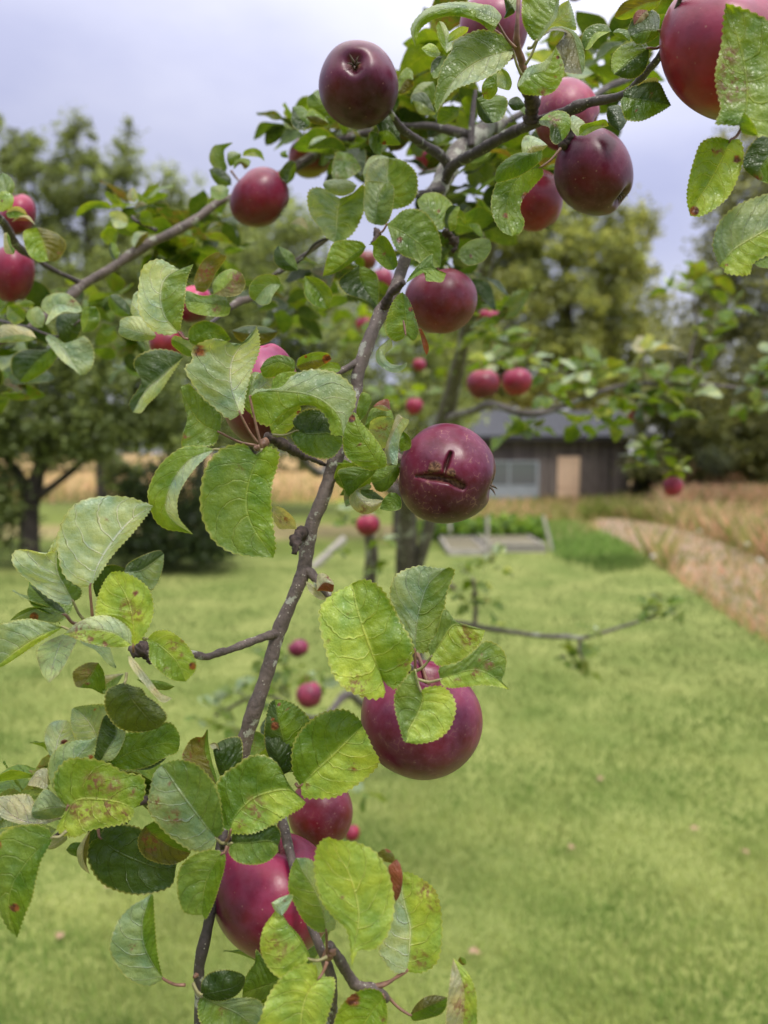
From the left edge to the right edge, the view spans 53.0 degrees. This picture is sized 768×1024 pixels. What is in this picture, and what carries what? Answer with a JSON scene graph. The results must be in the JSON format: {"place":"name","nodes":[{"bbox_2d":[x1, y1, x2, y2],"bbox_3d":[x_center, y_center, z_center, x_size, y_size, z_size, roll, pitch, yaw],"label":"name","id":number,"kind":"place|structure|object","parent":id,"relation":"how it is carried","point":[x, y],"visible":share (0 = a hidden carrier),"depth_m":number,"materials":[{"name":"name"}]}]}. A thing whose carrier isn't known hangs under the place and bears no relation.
{"place":"outdoors","nodes":[
{"label":"outdoors","id":0,"kind":"place"},
{"bbox_2d":[0,530,767,1023],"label":"lawn","id":1,"kind":"structure","parent":0,"point":[526,606],"depth_m":3.87,"materials":[{"name":"green plant"}]},
{"bbox_2d":[56,932,63,937],"bbox_3d":[-1.054,1.375,2.508,0.026,0.010,0.038,0,4,0],"label":"fallen leaf","id":2,"kind":"object","parent":1,"relation":"on","point":[59,934],"visible":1,"depth_m":2.50,"materials":[{"name":"beige plant"}]},
{"bbox_2d":[0,274,234,567],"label":"orchard tree","id":3,"kind":"object","parent":1,"relation":"on","point":[79,420],"visible":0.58,"depth_m":10.41,"materials":[{"name":"green plant"}]},
{"bbox_2d":[97,454,249,575],"bbox_3d":[-2.947,0.041,10.575,2.444,1.787,2.043,0,4,0],"label":"round shrub","id":4,"kind":"object","parent":1,"relation":"on","point":[153,535],"visible":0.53,"depth_m":10.21,"materials":[{"name":"green plant"}]},
{"bbox_2d":[312,536,347,568],"bbox_3d":[-0.773,0.578,10.804,0.558,0.481,0.104,-2,5,-24],"label":"leaning board","id":5,"kind":"object","parent":1,"relation":"on","point":[325,556],"visible":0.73,"depth_m":10.78,"materials":[{"name":"grey wood"}]},
{"bbox_2d":[0,0,767,1023],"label":"apple tree","id":6,"kind":"object","parent":1,"relation":"on","point":[102,770],"visible":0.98,"depth_m":0.47,"materials":[{"name":"green plant"}]},
{"bbox_2d":[0,247,34,303],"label":"apple","id":7,"kind":"object","parent":6,"relation":"hanging from","point":[17,273],"visible":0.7,"depth_m":0.82,"materials":[{"name":"red food"}]},
{"bbox_2d":[0,193,35,235],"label":"apple","id":8,"kind":"object","parent":6,"relation":"hanging from","point":[25,203],"visible":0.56,"depth_m":0.92,"materials":[{"name":"red food"}]},
{"bbox_2d":[149,331,184,353],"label":"apple","id":9,"kind":"object","parent":6,"relation":"hanging from","point":[161,341],"visible":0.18,"depth_m":0.78,"materials":[{"name":"red food"}]},
{"bbox_2d":[182,286,210,322],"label":"apple","id":10,"kind":"object","parent":6,"relation":"hanging from","point":[188,316],"visible":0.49,"depth_m":0.79,"materials":[{"name":"red food"}]},
{"bbox_2d":[230,167,288,227],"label":"apple","id":11,"kind":"object","parent":6,"relation":"hanging from","point":[259,197],"visible":1,"depth_m":0.82,"materials":[{"name":"red food"}]},
{"bbox_2d":[225,343,295,444],"bbox_3d":[-0.088,-0.083,0.545,0.055,0.073,0.066,0,4,0],"label":"apple","id":12,"kind":"object","parent":6,"relation":"hanging from","point":[238,427],"visible":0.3,"depth_m":0.53,"materials":[{"name":"red food"}]},
{"bbox_2d":[215,823,324,958],"bbox_3d":[-0.073,0.245,0.509,0.082,0.092,0.086,0,4,0],"label":"apple","id":13,"kind":"object","parent":6,"relation":"hanging from","point":[247,895],"visible":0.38,"depth_m":0.48,"materials":[{"name":"red food"}]},
{"bbox_2d":[288,637,308,656],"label":"apple","id":14,"kind":"object","parent":6,"relation":"hanging from","point":[298,648],"visible":1,"depth_m":2.13,"materials":[{"name":"red food"}]},
{"bbox_2d":[296,675,321,708],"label":"apple","id":15,"kind":"object","parent":6,"relation":"hanging from","point":[308,695],"visible":1,"depth_m":1.97,"materials":[{"name":"red food"}]},
{"bbox_2d":[288,131,330,178],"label":"apple","id":16,"kind":"object","parent":6,"relation":"hanging from","point":[313,170],"visible":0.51,"depth_m":0.99,"materials":[{"name":"food"}]},
{"bbox_2d":[288,788,352,846],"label":"apple","id":17,"kind":"object","parent":6,"relation":"hanging from","point":[313,821],"visible":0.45,"depth_m":0.60,"materials":[{"name":"red food"}]},
{"bbox_2d":[345,823,359,841],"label":"apple","id":18,"kind":"object","parent":6,"relation":"hanging from","point":[353,834],"visible":0.73,"depth_m":1.49,"materials":[{"name":"red food"}]},
{"bbox_2d":[319,40,397,128],"bbox_3d":[-0.020,-0.338,0.609,0.063,0.062,0.066,0,4,0],"label":"apple","id":19,"kind":"object","parent":6,"relation":"hanging from","point":[358,84],"visible":1,"depth_m":0.59,"materials":[{"name":"red food"}]},
{"bbox_2d":[356,316,369,331],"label":"apple","id":20,"kind":"object","parent":6,"relation":"hanging from","point":[360,321],"visible":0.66,"depth_m":2.18,"materials":[{"name":"red food"}]},
{"bbox_2d":[356,515,379,535],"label":"apple","id":21,"kind":"object","parent":6,"relation":"hanging from","point":[368,525],"visible":0.99,"depth_m":2.08,"materials":[{"name":"red food"}]},
{"bbox_2d":[360,250,376,268],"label":"apple","id":22,"kind":"object","parent":6,"relation":"hanging from","point":[369,259],"visible":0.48,"depth_m":1.28,"materials":[{"name":"red food"}]},
{"bbox_2d":[374,268,392,285],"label":"apple","id":23,"kind":"object","parent":6,"relation":"hanging from","point":[385,275],"visible":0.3,"depth_m":1.87,"materials":[{"name":"food"}]},
{"bbox_2d":[405,396,422,414],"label":"apple","id":24,"kind":"object","parent":6,"relation":"hanging from","point":[413,405],"visible":1,"depth_m":2.48,"materials":[{"name":"red food"}]},
{"bbox_2d":[413,355,425,370],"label":"apple","id":25,"kind":"object","parent":6,"relation":"hanging from","point":[419,364],"visible":1,"depth_m":2.48,"materials":[{"name":"red food"}]},
{"bbox_2d":[361,652,482,779],"bbox_3d":[0.024,0.131,0.499,0.078,0.084,0.080,0,4,0],"label":"apple","id":26,"kind":"object","parent":6,"relation":"hanging from","point":[452,749],"visible":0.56,"depth_m":0.47,"materials":[{"name":"red food"}]},
{"bbox_2d":[414,151,433,170],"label":"apple","id":27,"kind":"object","parent":6,"relation":"hanging from","point":[423,160],"visible":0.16,"depth_m":1.23,"materials":[{"name":"red food"}]},
{"bbox_2d":[405,267,476,334],"bbox_3d":[0.049,-0.188,0.659,0.062,0.072,0.066,0,4,0],"label":"apple","id":28,"kind":"object","parent":6,"relation":"hanging from","point":[448,304],"visible":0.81,"depth_m":0.64,"materials":[{"name":"red food"}]},
{"bbox_2d":[399,423,496,523],"bbox_3d":[0.043,-0.027,0.541,0.073,0.070,0.071,0,4,0],"label":"apple","id":29,"kind":"object","parent":6,"relation":"hanging from","point":[447,472],"visible":0.99,"depth_m":0.51,"materials":[{"name":"red food"}]},
{"bbox_2d":[466,361,499,398],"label":"apple","id":30,"kind":"object","parent":6,"relation":"hanging from","point":[482,384],"visible":1,"depth_m":1.59,"materials":[{"name":"red food"}]},
{"bbox_2d":[477,309,497,326],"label":"apple","id":31,"kind":"object","parent":6,"relation":"hanging from","point":[484,312],"visible":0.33,"depth_m":1.93,"materials":[{"name":"red food"}]},
{"bbox_2d":[460,0,526,59],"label":"apple","id":32,"kind":"object","parent":6,"relation":"hanging from","point":[507,24],"visible":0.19,"depth_m":0.60,"materials":[{"name":"red food"}]},
{"bbox_2d":[501,360,531,395],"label":"apple","id":33,"kind":"object","parent":6,"relation":"hanging from","point":[517,381],"visible":1,"depth_m":1.64,"materials":[{"name":"red food"}]},
{"bbox_2d":[520,169,562,231],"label":"apple","id":34,"kind":"object","parent":6,"relation":"hanging from","point":[541,205],"visible":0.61,"depth_m":0.72,"materials":[{"name":"red food"}]},
{"bbox_2d":[536,77,599,150],"bbox_3d":[0.162,-0.356,0.691,0.061,0.062,0.064,0,4,0],"label":"apple","id":35,"kind":"object","parent":6,"relation":"hanging from","point":[568,90],"visible":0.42,"depth_m":0.67,"materials":[{"name":"red food"}]},
{"bbox_2d":[554,128,632,215],"bbox_3d":[0.163,-0.265,0.601,0.061,0.064,0.066,0,4,0],"label":"apple","id":36,"kind":"object","parent":6,"relation":"hanging from","point":[593,173],"visible":0.97,"depth_m":0.58,"materials":[{"name":"red food"}]},
{"bbox_2d":[627,400,644,421],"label":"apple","id":37,"kind":"object","parent":6,"relation":"hanging from","point":[630,415],"visible":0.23,"depth_m":1.89,"materials":[{"name":"food"}]},
{"bbox_2d":[662,470,682,495],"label":"apple","id":38,"kind":"object","parent":6,"relation":"hanging from","point":[672,486],"visible":1,"depth_m":1.98,"materials":[{"name":"red food"}]},
{"bbox_2d":[659,0,767,119],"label":"apple","id":39,"kind":"object","parent":6,"relation":"hanging from","point":[690,39],"visible":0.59,"depth_m":0.44,"materials":[{"name":"red food"}]},
{"bbox_2d":[439,516,488,554],"bbox_3d":[1.318,0.285,12.964,0.639,0.655,1.998,0,4,0],"label":"raised bed","id":40,"kind":"object","parent":1,"relation":"on","point":[461,545],"visible":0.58,"depth_m":12.50,"materials":[{"name":"grey wood"}]},
{"bbox_2d":[468,947,480,953],"bbox_3d":[0.284,1.382,2.424,0.030,0.010,0.031,-3,5,-33],"label":"fallen leaf","id":41,"kind":"object","parent":1,"relation":"on","point":[473,950],"visible":1,"depth_m":2.43,"materials":[{"name":"beige plant"}]},
{"bbox_2d":[520,513,651,572],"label":"long grass","id":42,"kind":"structure","parent":1,"relation":"on","point":[618,555],"depth_m":12.45,"materials":[{"name":"green plant"}]},
{"bbox_2d":[0,454,767,643],"bbox_3d":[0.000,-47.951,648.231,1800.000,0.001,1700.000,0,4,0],"label":"ground","id":43,"kind":"structure","parent":0,"point":[328,535],"depth_m":17.81,"materials":[{"name":"plant"}]},
{"bbox_2d":[2,394,129,471],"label":"woodland tree","id":44,"kind":"object","parent":43,"relation":"on","point":[49,467],"visible":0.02,"depth_m":67.22,"materials":[{"name":"green plant"}]},
{"bbox_2d":[83,441,147,495],"bbox_3d":[-5.722,-1.049,16.007,1.728,1.595,1.255,0,4,0],"label":"lilac bush","id":45,"kind":"object","parent":43,"relation":"on","point":[117,468],"visible":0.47,"depth_m":15.88,"materials":[{"name":"green plant"}]},
{"bbox_2d":[0,100,242,496],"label":"tall birch","id":46,"kind":"object","parent":43,"relation":"on","point":[21,165],"visible":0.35,"depth_m":21.72,"materials":[{"name":"green plant"}]},
{"bbox_2d":[85,395,234,463],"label":"woodland tree","id":47,"kind":"object","parent":43,"relation":"on","point":[169,453],"visible":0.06,"depth_m":73.39,"materials":[{"name":"green plant"}]},
{"bbox_2d":[79,182,357,495],"bbox_3d":[-5.781,-5.871,26.023,9.855,11.075,6.170,0,4,0],"label":"maple tree","id":48,"kind":"object","parent":43,"relation":"on","point":[286,213],"visible":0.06,"depth_m":25.64,"materials":[{"name":"green plant"}]},
{"bbox_2d":[132,203,386,460],"bbox_3d":[-3.238,-3.959,19.892,8.114,8.186,5.086,0,4,0],"label":"broadleaf tree","id":49,"kind":"object","parent":43,"relation":"on","point":[240,316],"visible":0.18,"depth_m":19.34,"materials":[{"name":"green plant"}]},
{"bbox_2d":[229,427,345,471],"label":"woodland tree","id":50,"kind":"object","parent":43,"relation":"on","point":[300,466],"visible":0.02,"depth_m":66.75,"materials":[{"name":"green plant"}]},
{"bbox_2d":[1,458,767,642],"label":"meadow grass","id":51,"kind":"structure","parent":43,"relation":"on","point":[728,509],"depth_m":16.94,"materials":[{"name":"beige plant"}]},
{"bbox_2d":[295,262,519,540],"bbox_3d":[0.432,-2.041,14.005,4.121,5.236,2.949,0,4,0],"label":"hazel tree","id":52,"kind":"object","parent":43,"relation":"on","point":[431,403],"visible":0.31,"depth_m":13.53,"materials":[{"name":"green plant"}]},
{"bbox_2d":[399,405,416,449],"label":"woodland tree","id":53,"kind":"object","parent":43,"relation":"on","point":[405,431],"visible":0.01,"depth_m":64.60,"materials":[{"name":"green plant"}]},
{"bbox_2d":[417,519,423,535],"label":"lettuce","id":54,"kind":"object","parent":43,"relation":"on","point":[420,525],"visible":0.09,"depth_m":14.83,"materials":[{"name":"green plant"}]},
{"bbox_2d":[418,523,442,540],"bbox_3d":[0.893,0.382,14.255,0.611,0.458,0.593,3,5,33],"label":"lettuce","id":55,"kind":"object","parent":43,"relation":"on","point":[435,534],"visible":0.25,"depth_m":14.12,"materials":[{"name":"green plant"}]},
{"bbox_2d":[434,523,455,540],"bbox_3d":[1.107,0.425,14.210,0.579,0.554,0.591,-2,5,-26],"label":"lettuce","id":56,"kind":"object","parent":43,"relation":"on","point":[444,530],"visible":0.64,"depth_m":14.09,"materials":[{"name":"green plant"}]},
{"bbox_2d":[448,522,473,535],"bbox_3d":[1.383,0.412,14.250,0.606,0.572,0.620,0,4,0],"label":"lettuce","id":57,"kind":"object","parent":43,"relation":"on","point":[456,529],"visible":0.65,"depth_m":14.09,"materials":[{"name":"green plant"}]},
{"bbox_2d":[459,518,478,524],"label":"lettuce","id":58,"kind":"object","parent":43,"relation":"on","point":[469,520],"visible":0.02,"depth_m":14.81,"materials":[{"name":"green plant"}]},
{"bbox_2d":[458,515,484,537],"bbox_3d":[1.642,0.341,14.248,0.642,0.561,0.552,0,4,0],"label":"lettuce","id":59,"kind":"object","parent":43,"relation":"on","point":[469,526],"visible":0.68,"depth_m":14.11,"materials":[{"name":"green plant"}]},
{"bbox_2d":[475,518,494,522],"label":"lettuce","id":60,"kind":"object","parent":43,"relation":"on","point":[492,520],"visible":0.03,"depth_m":14.82,"materials":[{"name":"green plant"}]},
{"bbox_2d":[474,516,501,536],"bbox_3d":[1.869,0.333,14.246,0.636,0.560,0.672,-2,5,-29],"label":"lettuce","id":61,"kind":"object","parent":43,"relation":"on","point":[483,525],"visible":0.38,"depth_m":14.12,"materials":[{"name":"green plant"}]},
{"bbox_2d":[482,512,504,522],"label":"lettuce","id":62,"kind":"object","parent":43,"relation":"on","point":[491,515],"visible":0.1,"depth_m":15.47,"materials":[{"name":"green plant"}]},
{"bbox_2d":[489,520,505,535],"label":"lettuce","id":63,"kind":"object","parent":43,"relation":"on","point":[497,527],"visible":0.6,"depth_m":14.13,"materials":[{"name":"green plant"}]},
{"bbox_2d":[493,512,514,518],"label":"lettuce","id":64,"kind":"object","parent":43,"relation":"on","point":[503,513],"visible":0.05,"depth_m":15.58,"materials":[{"name":"green plant"}]},
{"bbox_2d":[499,514,515,525],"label":"lettuce","id":65,"kind":"object","parent":43,"relation":"on","point":[506,517],"visible":0.06,"depth_m":14.93,"materials":[{"name":"green plant"}]},
{"bbox_2d":[502,517,521,534],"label":"lettuce","id":66,"kind":"object","parent":43,"relation":"on","point":[510,530],"visible":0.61,"depth_m":14.10,"materials":[{"name":"green plant"}]},
{"bbox_2d":[476,515,552,552],"bbox_3d":[2.218,0.273,13.490,1.044,0.614,2.298,0,4,0],"label":"raised bed","id":67,"kind":"object","parent":43,"relation":"on","point":[521,543],"visible":0.74,"depth_m":12.43,"materials":[{"name":"grey wood"}]},
{"bbox_2d":[513,513,534,521],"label":"lettuce","id":68,"kind":"object","parent":43,"relation":"on","point":[516,516],"visible":0.07,"depth_m":15.55,"materials":[{"name":"green plant"}]},
{"bbox_2d":[516,517,532,526],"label":"lettuce","id":69,"kind":"object","parent":43,"relation":"on","point":[529,518],"visible":0.02,"depth_m":14.86,"materials":[{"name":"green plant"}]},
{"bbox_2d":[513,514,537,535],"bbox_3d":[2.579,0.339,14.234,0.633,0.615,0.521,0,4,0],"label":"lettuce","id":70,"kind":"object","parent":43,"relation":"on","point":[521,524],"visible":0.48,"depth_m":14.15,"materials":[{"name":"green plant"}]},
{"bbox_2d":[418,411,649,499],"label":"wooden shed","id":71,"kind":"structure","parent":43,"relation":"on","point":[581,464],"depth_m":26.27,"materials":[{"name":"grey wood"}]},
{"bbox_2d":[489,461,538,500],"bbox_3d":[4.271,-1.027,25.456,1.685,1.327,0.060,0,4,0],"label":"glazed frame","id":72,"kind":"object","parent":71,"relation":"in","point":[513,479],"visible":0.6,"depth_m":25.44,"materials":[{"name":"grey glass"}]},
{"bbox_2d":[557,456,579,498],"bbox_3d":[6.297,-1.178,26.262,0.757,1.445,0.060,0,4,0],"label":"door","id":73,"kind":"structure","parent":71,"relation":"in","point":[568,474],"depth_m":26.25,"materials":[{"name":"brown wood"}]},
{"bbox_2d":[523,519,550,540],"bbox_3d":[2.797,0.408,14.262,0.659,0.571,0.672,0,4,0],"label":"lettuce","id":74,"kind":"object","parent":43,"relation":"on","point":[539,535],"visible":0.69,"depth_m":14.12,"materials":[{"name":"green plant"}]},
{"bbox_2d":[525,512,549,524],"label":"lettuce","id":75,"kind":"object","parent":43,"relation":"on","point":[538,516],"visible":0.08,"depth_m":15.60,"materials":[{"name":"green plant"}]},
{"bbox_2d":[527,518,551,534],"bbox_3d":[2.953,0.358,14.893,0.556,0.496,0.601,0,4,0],"label":"lettuce","id":76,"kind":"object","parent":43,"relation":"on","point":[537,520],"visible":0.09,"depth_m":14.80,"materials":[{"name":"green plant"}]},
{"bbox_2d":[402,185,685,418],"bbox_3d":[8.174,-8.944,37.950,15.375,15.396,10.335,0,4,0],"label":"willow tree","id":77,"kind":"object","parent":43,"relation":"on","point":[551,296],"visible":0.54,"depth_m":36.16,"materials":[{"name":"green plant"}]},
{"bbox_2d":[617,448,663,494],"bbox_3d":[8.278,-1.303,24.439,1.490,1.879,1.688,3,5,33],"label":"dark yew","id":78,"kind":"object","parent":43,"relation":"on","point":[637,486],"visible":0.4,"depth_m":24.34,"materials":[{"name":"green plant"}]},
{"bbox_2d":[612,358,767,484],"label":"olive thicket","id":79,"kind":"object","parent":43,"relation":"on","point":[715,427],"visible":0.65,"depth_m":22.98,"materials":[{"name":"green plant"}]},
{"bbox_2d":[639,125,767,436],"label":"birch tree","id":80,"kind":"object","parent":43,"relation":"on","point":[749,327],"visible":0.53,"depth_m":18.50,"materials":[{"name":"green plant"}]},
{"bbox_2d":[694,444,739,480],"bbox_3d":[9.443,-1.422,21.948,1.158,1.055,1.374,4,6,39],"label":"grey willow bush","id":81,"kind":"object","parent":43,"relation":"on","point":[709,459],"visible":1,"depth_m":21.86,"materials":[{"name":"plant"}]},
{"bbox_2d":[0,0,767,453],"label":"sky","id":82,"kind":"structure","parent":0,"point":[196,74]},
{"bbox_2d":[594,518,767,630],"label":"path","id":83,"kind":"structure","parent":0,"point":[623,532],"depth_m":11.67,"materials":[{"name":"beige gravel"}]}
]}

